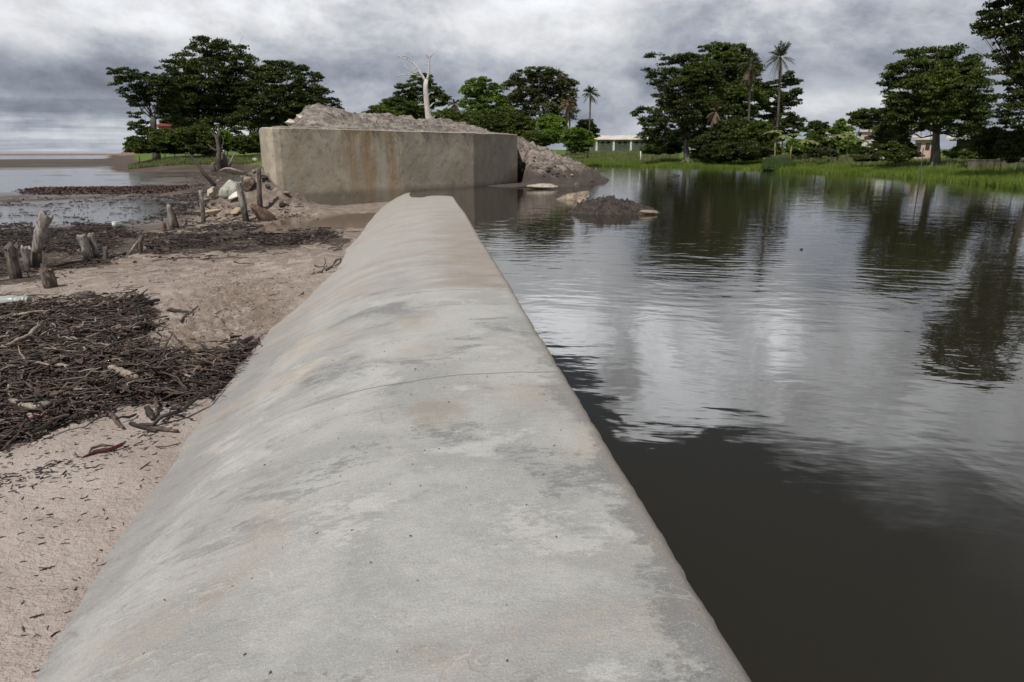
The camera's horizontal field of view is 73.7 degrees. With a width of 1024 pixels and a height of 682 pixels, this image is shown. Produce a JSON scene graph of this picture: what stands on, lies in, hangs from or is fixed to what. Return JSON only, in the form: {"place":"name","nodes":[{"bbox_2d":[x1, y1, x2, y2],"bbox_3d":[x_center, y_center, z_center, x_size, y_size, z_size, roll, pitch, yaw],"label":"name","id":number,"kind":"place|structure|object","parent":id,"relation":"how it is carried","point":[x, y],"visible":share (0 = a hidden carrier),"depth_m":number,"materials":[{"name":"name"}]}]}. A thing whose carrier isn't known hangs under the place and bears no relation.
{"place":"outdoors","nodes":[
{"label":"outdoors","id":0,"kind":"place"},
{"bbox_2d":[0,151,209,227],"bbox_3d":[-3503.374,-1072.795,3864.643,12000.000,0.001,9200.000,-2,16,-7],"label":"sea water","id":1,"kind":"structure","parent":0,"point":[22,179],"depth_m":49.91,"materials":[{"name":"grey liquid"}]},
{"bbox_2d":[252,213,375,232],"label":"pool water","id":2,"kind":"structure","parent":0,"point":[351,220],"depth_m":21.36,"materials":[{"name":"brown liquid"}]},
{"bbox_2d":[0,149,950,681],"bbox_3d":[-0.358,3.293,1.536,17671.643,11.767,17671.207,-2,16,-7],"label":"ground","id":3,"kind":"structure","parent":0,"point":[90,533],"depth_m":7.05,"materials":[{"name":"beige sand"}]},
{"bbox_2d":[4,241,22,278],"bbox_3d":[-9.212,-1.422,12.643,0.242,0.830,0.249,-14,21,-40],"label":"stump","id":4,"kind":"object","parent":3,"relation":"on","point":[11,254],"visible":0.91,"depth_m":12.57,"materials":[{"name":"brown wood"}]},
{"bbox_2d":[0,295,32,305],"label":"plastic bottle","id":5,"kind":"object","parent":3,"relation":"on","point":[8,298],"visible":0.51,"depth_m":10.12,"materials":[{"name":"grey"}]},
{"bbox_2d":[1,324,41,346],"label":"driftwood stick","id":6,"kind":"object","parent":3,"relation":"on","point":[31,331],"visible":0.9,"depth_m":8.15,"materials":[{"name":"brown wood"}]},
{"bbox_2d":[19,245,32,270],"bbox_3d":[-10.284,-1.702,14.502,0.195,0.718,0.207,-2,16,-7],"label":"stump","id":7,"kind":"object","parent":3,"relation":"on","point":[25,252],"visible":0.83,"depth_m":14.44,"materials":[{"name":"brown wood"}]},
{"bbox_2d":[8,398,52,408],"bbox_3d":[-4.240,0.543,5.934,0.558,0.106,0.150,6,17,22],"label":"driftwood chunk","id":8,"kind":"object","parent":3,"relation":"on","point":[47,404],"visible":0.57,"depth_m":5.84,"materials":[{"name":"brown wood"}]},
{"bbox_2d":[30,210,52,269],"bbox_3d":[-10.162,-2.101,14.717,0.641,1.409,0.278,-10,19,-33],"label":"stump","id":9,"kind":"object","parent":3,"relation":"on","point":[43,223],"visible":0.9,"depth_m":14.63,"materials":[{"name":"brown wood"}]},
{"bbox_2d":[39,264,57,288],"bbox_3d":[-7.902,-1.043,11.661,0.238,0.564,0.239,-2,16,-7],"label":"stump","id":10,"kind":"object","parent":3,"relation":"on","point":[48,278],"visible":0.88,"depth_m":11.59,"materials":[{"name":"brown wood"}]},
{"bbox_2d":[76,234,92,260],"bbox_3d":[-9.693,-2.059,15.520,0.254,0.741,0.220,-13,20,-39],"label":"stump","id":11,"kind":"object","parent":3,"relation":"on","point":[83,241],"visible":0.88,"depth_m":15.44,"materials":[{"name":"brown wood"}]},
{"bbox_2d":[87,233,99,257],"bbox_3d":[-9.584,-2.125,15.677,0.196,0.725,0.142,-8,17,-26],"label":"stump","id":12,"kind":"object","parent":3,"relation":"on","point":[94,244],"visible":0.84,"depth_m":15.62,"materials":[{"name":"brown wood"}]},
{"bbox_2d":[0,409,190,672],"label":"sand specks","id":13,"kind":"object","parent":3,"relation":"on","point":[54,633],"visible":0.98,"depth_m":4.34,"materials":[{"name":"brown wood"}]},
{"bbox_2d":[0,408,191,494],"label":"sand chips","id":14,"kind":"object","parent":3,"relation":"on","point":[38,469],"visible":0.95,"depth_m":4.79,"materials":[{"name":"brown wood"}]},
{"bbox_2d":[74,441,126,457],"bbox_3d":[-3.066,0.805,5.109,0.339,0.034,0.163,-14,21,-41],"label":"mangrove pod","id":15,"kind":"object","parent":3,"relation":"on","point":[110,448],"visible":1,"depth_m":5.10,"materials":[{"name":"red plant"}]},
{"bbox_2d":[11,184,203,194],"bbox_3d":[-26.985,-9.840,44.345,11.647,0.348,8.786,-2,16,-7],"label":"seaweed line","id":16,"kind":"object","parent":3,"relation":"on","point":[90,189],"visible":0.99,"depth_m":43.32,"materials":[{"name":"brown plant"}]},
{"bbox_2d":[107,365,139,380],"bbox_3d":[-3.766,0.307,6.618,0.446,0.104,0.084,9,18,30],"label":"driftwood chunk","id":17,"kind":"object","parent":3,"relation":"on","point":[123,372],"visible":0.77,"depth_m":6.58,"materials":[{"name":"brown wood"}]},
{"bbox_2d":[0,284,263,451],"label":"twig litter","id":18,"kind":"object","parent":3,"relation":"on","point":[83,359],"visible":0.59,"depth_m":6.95,"materials":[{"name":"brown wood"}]},
{"bbox_2d":[122,135,156,162],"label":"bush","id":19,"kind":"object","parent":3,"relation":"on","point":[136,144],"visible":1,"depth_m":94.14,"materials":[{"name":"green plant"}]},
{"bbox_2d":[105,66,186,159],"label":"shade tree","id":20,"kind":"object","parent":3,"relation":"on","point":[144,93],"visible":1,"depth_m":100.84,"materials":[{"name":"green plant"}]},
{"bbox_2d":[146,136,171,158],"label":"bush","id":21,"kind":"object","parent":3,"relation":"on","point":[160,147],"visible":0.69,"depth_m":96.94,"materials":[{"name":"green plant"}]},
{"bbox_2d":[0,191,326,241],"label":"beach leaves","id":22,"kind":"object","parent":3,"relation":"on","point":[138,208],"visible":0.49,"depth_m":32.08,"materials":[{"name":"brown plant"}]},
{"bbox_2d":[0,191,331,238],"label":"beach debris","id":23,"kind":"object","parent":3,"relation":"on","point":[164,213],"visible":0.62,"depth_m":29.71,"materials":[{"name":"brown wood"}]},
{"bbox_2d":[0,259,337,343],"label":"sand twigs","id":24,"kind":"object","parent":3,"relation":"on","point":[166,286],"visible":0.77,"depth_m":12.02,"materials":[{"name":"brown wood"}]},
{"bbox_2d":[22,258,315,346],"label":"sand clods","id":25,"kind":"object","parent":3,"relation":"on","point":[209,294],"visible":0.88,"depth_m":11.33,"materials":[{"name":"brown soil"}]},
{"bbox_2d":[0,219,346,282],"bbox_3d":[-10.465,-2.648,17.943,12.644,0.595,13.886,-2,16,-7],"label":"wrack","id":26,"kind":"object","parent":3,"relation":"on","point":[326,240],"depth_m":17.37,"materials":[{"name":"brown wood"}]},
{"bbox_2d":[139,381,218,426],"bbox_3d":[-2.824,0.541,5.993,0.208,0.128,0.967,5,16,16],"label":"driftwood stick","id":27,"kind":"object","parent":3,"relation":"on","point":[161,416],"visible":0.9,"depth_m":5.74,"materials":[{"name":"brown wood"}]},
{"bbox_2d":[164,126,201,156],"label":"bush","id":28,"kind":"object","parent":3,"relation":"on","point":[180,136],"visible":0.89,"depth_m":96.20,"materials":[{"name":"green plant"}]},
{"bbox_2d":[175,136,207,155],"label":"bush","id":29,"kind":"object","parent":3,"relation":"on","point":[194,147],"visible":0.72,"depth_m":97.19,"materials":[{"name":"green plant"}]},
{"bbox_2d":[127,154,261,169],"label":"bank grass","id":30,"kind":"structure","parent":3,"relation":"on","point":[188,160],"depth_m":94.66,"materials":[{"name":"green plant"}]},
{"bbox_2d":[190,123,217,156],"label":"bush","id":31,"kind":"object","parent":3,"relation":"on","point":[205,132],"visible":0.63,"depth_m":98.50,"materials":[{"name":"green plant"}]},
{"bbox_2d":[152,35,259,155],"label":"shade tree","id":32,"kind":"object","parent":3,"relation":"on","point":[200,107],"visible":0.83,"depth_m":111.12,"materials":[{"name":"green plant"}]},
{"bbox_2d":[208,125,223,170],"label":"tree snag","id":33,"kind":"object","parent":3,"relation":"on","point":[218,155],"visible":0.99,"depth_m":85.70,"materials":[{"name":"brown wood"}]},
{"bbox_2d":[216,129,233,154],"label":"bush","id":34,"kind":"object","parent":3,"relation":"on","point":[225,135],"visible":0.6,"depth_m":101.55,"materials":[{"name":"green plant"}]},
{"bbox_2d":[219,176,243,197],"bbox_3d":[-10.110,-5.537,24.591,0.918,0.748,0.364,-8,17,-26],"label":"slab rock","id":35,"kind":"object","parent":3,"relation":"on","point":[228,188],"visible":0.78,"depth_m":24.48,"materials":[{"name":"white stone"}]},
{"bbox_2d":[177,167,303,220],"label":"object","id":36,"kind":"object","parent":3,"relation":"on","point":[214,180],"visible":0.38,"depth_m":41.48,"materials":[{"name":"brown wood"}]},
{"bbox_2d":[235,181,248,220],"bbox_3d":[-9.006,-4.597,22.826,0.327,1.473,0.247,-2,16,-7],"label":"stump","id":37,"kind":"object","parent":3,"relation":"on","point":[242,201],"visible":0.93,"depth_m":22.73,"materials":[{"name":"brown wood"}]},
{"bbox_2d":[228,134,258,153],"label":"bush","id":38,"kind":"object","parent":3,"relation":"on","point":[244,144],"visible":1,"depth_m":99.93,"materials":[{"name":"green plant"}]},
{"bbox_2d":[257,167,262,207],"bbox_3d":[-8.755,-5.156,23.634,0.245,1.681,0.203,2,16,6],"label":"stump","id":39,"kind":"object","parent":3,"relation":"on","point":[259,195],"visible":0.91,"depth_m":23.56,"materials":[{"name":"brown wood"}]},
{"bbox_2d":[250,203,275,221],"bbox_3d":[-8.281,-4.187,22.777,0.757,0.834,0.546,-13,20,-39],"label":"rock","id":40,"kind":"object","parent":3,"relation":"on","point":[262,214],"visible":0.86,"depth_m":22.67,"materials":[{"name":"red stone"}]},
{"bbox_2d":[225,59,344,134],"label":"shade tree","id":41,"kind":"object","parent":3,"relation":"on","point":[284,108],"visible":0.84,"depth_m":110.54,"materials":[{"name":"green plant"}]},
{"bbox_2d":[259,127,516,205],"bbox_3d":[-5.585,-8.031,33.089,12.889,3.934,16.519,-2,16,-7],"label":"abutment","id":42,"kind":"object","parent":3,"relation":"on","point":[334,167],"visible":0.73,"depth_m":27.80,"materials":[{"name":"concrete"}]},
{"bbox_2d":[272,103,508,133],"bbox_3d":[-5.545,-10.495,32.456,12.760,1.280,16.170,-2,16,-7],"label":"soil heap","id":43,"kind":"object","parent":42,"relation":"on","point":[319,116],"visible":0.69,"depth_m":29.73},
{"bbox_2d":[34,193,750,681],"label":"weir","id":44,"kind":"object","parent":3,"relation":"on","point":[530,553],"visible":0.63,"depth_m":3.00,"materials":[{"name":"concrete"}]},
{"bbox_2d":[362,96,432,119],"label":"bush","id":45,"kind":"object","parent":3,"relation":"on","point":[396,105],"visible":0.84,"depth_m":84.96,"materials":[{"name":"green plant"}]},
{"bbox_2d":[396,52,434,118],"bbox_3d":[-5.688,-14.843,40.644,2.333,4.440,0.499,-2,16,-7],"label":"dead tree","id":46,"kind":"object","parent":3,"relation":"on","point":[427,106],"visible":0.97,"depth_m":40.48,"materials":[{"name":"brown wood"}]},
{"bbox_2d":[382,72,451,110],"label":"layered tree","id":47,"kind":"object","parent":3,"relation":"on","point":[411,94],"visible":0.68,"depth_m":93.25,"materials":[{"name":"green plant"}]},
{"bbox_2d":[431,107,463,121],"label":"bush","id":48,"kind":"object","parent":3,"relation":"on","point":[452,114],"visible":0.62,"depth_m":84.66,"materials":[{"name":"green plant"}]},
{"bbox_2d":[456,111,483,126],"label":"bush","id":49,"kind":"object","parent":3,"relation":"on","point":[471,118],"visible":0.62,"depth_m":84.71,"materials":[{"name":"green plant"}]},
{"bbox_2d":[457,76,512,115],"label":"leafy tree","id":50,"kind":"object","parent":3,"relation":"on","point":[480,92],"visible":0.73,"depth_m":90.79,"materials":[{"name":"green plant"}]},
{"bbox_2d":[478,113,506,132],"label":"bush","id":51,"kind":"object","parent":3,"relation":"on","point":[491,122],"visible":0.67,"depth_m":83.11,"materials":[{"name":"green plant"}]},
{"bbox_2d":[489,105,519,116],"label":"bush","id":52,"kind":"object","parent":3,"relation":"on","point":[507,111],"visible":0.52,"depth_m":86.67,"materials":[{"name":"green plant"}]},
{"bbox_2d":[500,112,536,136],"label":"bush","id":53,"kind":"object","parent":3,"relation":"on","point":[518,123],"visible":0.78,"depth_m":79.19,"materials":[{"name":"green plant"}]},
{"bbox_2d":[520,129,553,146],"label":"bush","id":54,"kind":"object","parent":3,"relation":"on","point":[538,137],"visible":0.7,"depth_m":70.25,"materials":[{"name":"green plant"}]},
{"bbox_2d":[500,65,580,122],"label":"shade tree","id":55,"kind":"object","parent":3,"relation":"on","point":[517,96],"visible":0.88,"depth_m":99.90,"materials":[{"name":"green plant"}]},
{"bbox_2d":[488,136,608,186],"bbox_3d":[1.918,-10.637,39.906,11.000,2.500,17.000,-2,16,-7],"label":"spoil heap","id":56,"kind":"object","parent":3,"relation":"on","point":[533,174],"visible":0.5,"depth_m":36.02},
{"bbox_2d":[535,112,569,143],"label":"bush","id":57,"kind":"object","parent":3,"relation":"on","point":[549,123],"visible":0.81,"depth_m":75.49,"materials":[{"name":"green plant"}]},
{"bbox_2d":[559,95,577,156],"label":"palm tree","id":58,"kind":"object","parent":3,"relation":"on","point":[567,109],"visible":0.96,"depth_m":89.56,"materials":[{"name":"green plant"}]},
{"bbox_2d":[558,127,596,161],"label":"bush","id":59,"kind":"object","parent":3,"relation":"on","point":[583,140],"visible":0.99,"depth_m":73.47,"materials":[{"name":"green plant"}]},
{"bbox_2d":[576,118,600,153],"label":"tree","id":60,"kind":"object","parent":3,"relation":"on","point":[583,124],"visible":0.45,"depth_m":105.68,"materials":[{"name":"green plant"}]},
{"bbox_2d":[581,85,599,158],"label":"palm tree","id":61,"kind":"object","parent":3,"relation":"on","point":[591,91],"visible":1,"depth_m":92.00,"materials":[{"name":"green plant"}]},
{"bbox_2d":[589,135,647,150],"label":"school building","id":62,"kind":"structure","parent":3,"relation":"on","point":[615,142],"depth_m":123.29,"materials":[{"name":"paint"}]},
{"bbox_2d":[565,149,679,162],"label":"meadow grass","id":63,"kind":"structure","parent":3,"relation":"on","point":[627,155],"depth_m":94.23,"materials":[{"name":"green plant"}]},
{"bbox_2d":[638,143,666,160],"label":"bush","id":64,"kind":"object","parent":3,"relation":"on","point":[647,149],"visible":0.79,"depth_m":78.81,"materials":[{"name":"green plant"}]},
{"bbox_2d":[655,136,683,158],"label":"bush","id":65,"kind":"object","parent":3,"relation":"on","point":[676,148],"visible":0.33,"depth_m":80.28,"materials":[{"name":"green plant"}]},
{"bbox_2d":[630,51,735,162],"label":"shade tree","id":66,"kind":"object","parent":3,"relation":"on","point":[692,82],"visible":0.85,"depth_m":72.59,"materials":[{"name":"green plant"}]},
{"bbox_2d":[688,134,715,163],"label":"bush","id":67,"kind":"object","parent":3,"relation":"on","point":[698,142],"visible":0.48,"depth_m":71.83,"materials":[{"name":"green plant"}]},
{"bbox_2d":[699,139,738,162],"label":"bush","id":68,"kind":"object","parent":3,"relation":"on","point":[712,149],"visible":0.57,"depth_m":68.66,"materials":[{"name":"green plant"}]},
{"bbox_2d":[708,115,749,162],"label":"tree","id":69,"kind":"object","parent":3,"relation":"on","point":[732,127],"visible":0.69,"depth_m":69.26,"materials":[{"name":"green plant"}]},
{"bbox_2d":[697,41,769,121],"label":"shade tree","id":70,"kind":"object","parent":3,"relation":"on","point":[737,94],"visible":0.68,"depth_m":81.71,"materials":[{"name":"green plant"}]},
{"bbox_2d":[719,140,773,164],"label":"bush","id":71,"kind":"object","parent":3,"relation":"on","point":[745,151],"visible":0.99,"depth_m":66.10,"materials":[{"name":"green plant"}]},
{"bbox_2d":[736,53,764,120],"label":"palm tree","id":72,"kind":"object","parent":3,"relation":"on","point":[749,71],"visible":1,"depth_m":76.26,"materials":[{"name":"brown plant"}]},
{"bbox_2d":[737,120,781,162],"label":"tree","id":73,"kind":"object","parent":3,"relation":"on","point":[754,130],"visible":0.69,"depth_m":66.93,"materials":[{"name":"green plant"}]},
{"bbox_2d":[761,140,784,155],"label":"bush","id":74,"kind":"object","parent":3,"relation":"on","point":[778,147],"visible":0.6,"depth_m":66.45,"materials":[{"name":"green plant"}]},
{"bbox_2d":[763,41,794,129],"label":"palm tree","id":75,"kind":"object","parent":3,"relation":"on","point":[779,54],"visible":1,"depth_m":71.69,"materials":[{"name":"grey plant"}]},
{"bbox_2d":[761,156,796,169],"bbox_3d":[22.734,-15.161,58.115,3.043,1.085,2.834,-2,16,-7],"label":"grass hummock","id":76,"kind":"object","parent":3,"relation":"on","point":[776,162],"depth_m":57.34,"materials":[{"name":"green plant"}]},
{"bbox_2d":[755,70,803,125],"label":"shade tree","id":77,"kind":"object","parent":3,"relation":"on","point":[787,99],"visible":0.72,"depth_m":85.53,"materials":[{"name":"green plant"}]},
{"bbox_2d":[767,111,807,152],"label":"tree","id":78,"kind":"object","parent":3,"relation":"on","point":[790,119],"visible":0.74,"depth_m":95.65,"materials":[{"name":"green plant"}]},
{"bbox_2d":[572,156,1023,189],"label":"shore grass","id":79,"kind":"structure","parent":3,"relation":"on","point":[1007,178],"depth_m":47.76,"materials":[{"name":"green plant"}]},
{"bbox_2d":[783,138,812,155],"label":"bush","id":80,"kind":"object","parent":3,"relation":"on","point":[797,148],"visible":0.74,"depth_m":67.42,"materials":[{"name":"green plant"}]},
{"bbox_2d":[801,119,830,136],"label":"tree","id":81,"kind":"object","parent":3,"relation":"on","point":[817,126],"visible":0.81,"depth_m":90.76,"materials":[{"name":"green plant"}]},
{"bbox_2d":[803,147,842,160],"bbox_3d":[27.277,-16.157,60.418,3.047,1.970,2.897,-2,16,-7],"label":"bush","id":82,"kind":"object","parent":3,"relation":"on","point":[824,151],"visible":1,"depth_m":59.65,"materials":[{"name":"green plant"}]},
{"bbox_2d":[816,136,844,157],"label":"bush","id":83,"kind":"object","parent":3,"relation":"on","point":[825,144],"visible":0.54,"depth_m":66.36,"materials":[{"name":"green plant"}]},
{"bbox_2d":[824,118,855,136],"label":"tree","id":84,"kind":"object","parent":3,"relation":"on","point":[841,125],"visible":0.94,"depth_m":72.40,"materials":[{"name":"green plant"}]},
{"bbox_2d":[836,135,861,154],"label":"bush","id":85,"kind":"object","parent":3,"relation":"on","point":[843,144],"visible":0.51,"depth_m":65.50,"materials":[{"name":"green plant"}]},
{"bbox_2d":[848,146,875,164],"bbox_3d":[27.525,-14.248,53.499,2.276,2.020,2.502,12,20,38],"label":"bush","id":86,"kind":"object","parent":3,"relation":"on","point":[863,150],"visible":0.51,"depth_m":53.38,"materials":[{"name":"green plant"}]},
{"bbox_2d":[851,153,878,161],"bbox_3d":[26.934,-13.581,52.222,2.063,1.504,1.921,10,18,31],"label":"bush","id":87,"kind":"object","parent":3,"relation":"on","point":[859,157],"visible":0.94,"depth_m":51.74,"materials":[{"name":"green plant"}]},
{"bbox_2d":[845,107,889,136],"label":"tree","id":88,"kind":"object","parent":3,"relation":"on","point":[864,118],"visible":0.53,"depth_m":78.17,"materials":[{"name":"green plant"}]},
{"bbox_2d":[866,122,912,165],"bbox_3d":[28.050,-14.521,50.967,3.102,3.855,3.225,-2,16,-7],"label":"bush","id":89,"kind":"object","parent":3,"relation":"on","point":[883,137],"visible":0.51,"depth_m":50.48,"materials":[{"name":"green plant"}]},
{"bbox_2d":[764,152,1023,170],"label":"weeds","id":90,"kind":"object","parent":3,"relation":"on","point":[842,160],"visible":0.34,"depth_m":54.68,"materials":[{"name":"green plant"}]},
{"bbox_2d":[870,139,924,165],"bbox_3d":[27.155,-12.888,48.004,3.618,2.485,2.978,-2,16,-7],"label":"bush","id":91,"kind":"object","parent":3,"relation":"on","point":[900,151],"visible":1,"depth_m":47.52,"materials":[{"name":"green plant"}]},
{"bbox_2d":[912,136,931,159],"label":"long house","id":92,"kind":"structure","parent":3,"relation":"on","point":[922,143],"depth_m":63.22,"materials":[{"name":"beige paint"}]},
{"bbox_2d":[875,42,997,166],"bbox_3d":[28.693,-15.776,46.725,6.449,8.484,7.254,-2,16,-7],"label":"shade tree","id":93,"kind":"object","parent":3,"relation":"on","point":[941,82],"visible":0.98,"depth_m":45.45,"materials":[{"name":"green plant"}]},
{"bbox_2d":[941,145,967,161],"bbox_3d":[31.176,-12.590,47.151,3.296,1.878,2.490,-8,17,-26],"label":"bush","id":94,"kind":"object","parent":3,"relation":"on","point":[952,153],"visible":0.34,"depth_m":47.00,"materials":[{"name":"green plant"}]},
{"bbox_2d":[958,148,997,159],"bbox_3d":[29.585,-11.404,43.296,2.380,1.838,2.360,-2,16,-7],"label":"bush","id":95,"kind":"object","parent":3,"relation":"on","point":[966,153],"visible":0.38,"depth_m":43.16,"materials":[{"name":"green plant"}]},
{"bbox_2d":[965,125,1011,169],"bbox_3d":[25.758,-9.957,36.588,3.348,3.046,2.511,-10,18,-31],"label":"bush","id":96,"kind":"object","parent":3,"relation":"on","point":[982,144],"visible":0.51,"depth_m":36.25,"materials":[{"name":"green plant"}]},
{"bbox_2d":[967,159,1023,170],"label":"garden wall","id":97,"kind":"structure","parent":3,"relation":"on","point":[972,163],"depth_m":41.69,"materials":[{"name":"grey concrete"}]},
{"bbox_2d":[969,0,1023,129],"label":"shade tree","id":98,"kind":"object","parent":3,"relation":"on","point":[1013,44],"visible":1,"depth_m":32.18,"materials":[{"name":"green plant"}]},
{"bbox_2d":[991,129,1023,173],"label":"bush","id":99,"kind":"object","parent":3,"relation":"on","point":[1009,145],"visible":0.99,"depth_m":33.51,"materials":[{"name":"green plant"}]},
{"bbox_2d":[0,0,1023,150],"label":"sky","id":100,"kind":"structure","parent":0,"point":[55,95],"materials":[{"name":"grey"}]},
{"bbox_2d":[409,166,1023,681],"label":"pond water","id":101,"kind":"structure","parent":0,"point":[815,444],"depth_m":4.88,"materials":[{"name":"black liquid"}]},
{"bbox_2d":[557,191,589,199],"bbox_3d":[2.083,-5.032,23.898,1.418,0.459,0.921,-2,16,-7],"label":"slab rock","id":102,"kind":"object","parent":101,"relation":"in","point":[577,195],"visible":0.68,"depth_m":23.62,"materials":[{"name":"beige stone"}]},
{"bbox_2d":[568,195,659,214],"bbox_3d":[2.824,-3.639,18.591,2.940,0.604,1.830,-2,16,-7],"label":"mud islet","id":103,"kind":"object","parent":101,"relation":"in","point":[609,205],"visible":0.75,"depth_m":18.20,"materials":[{"name":"brown soil"}]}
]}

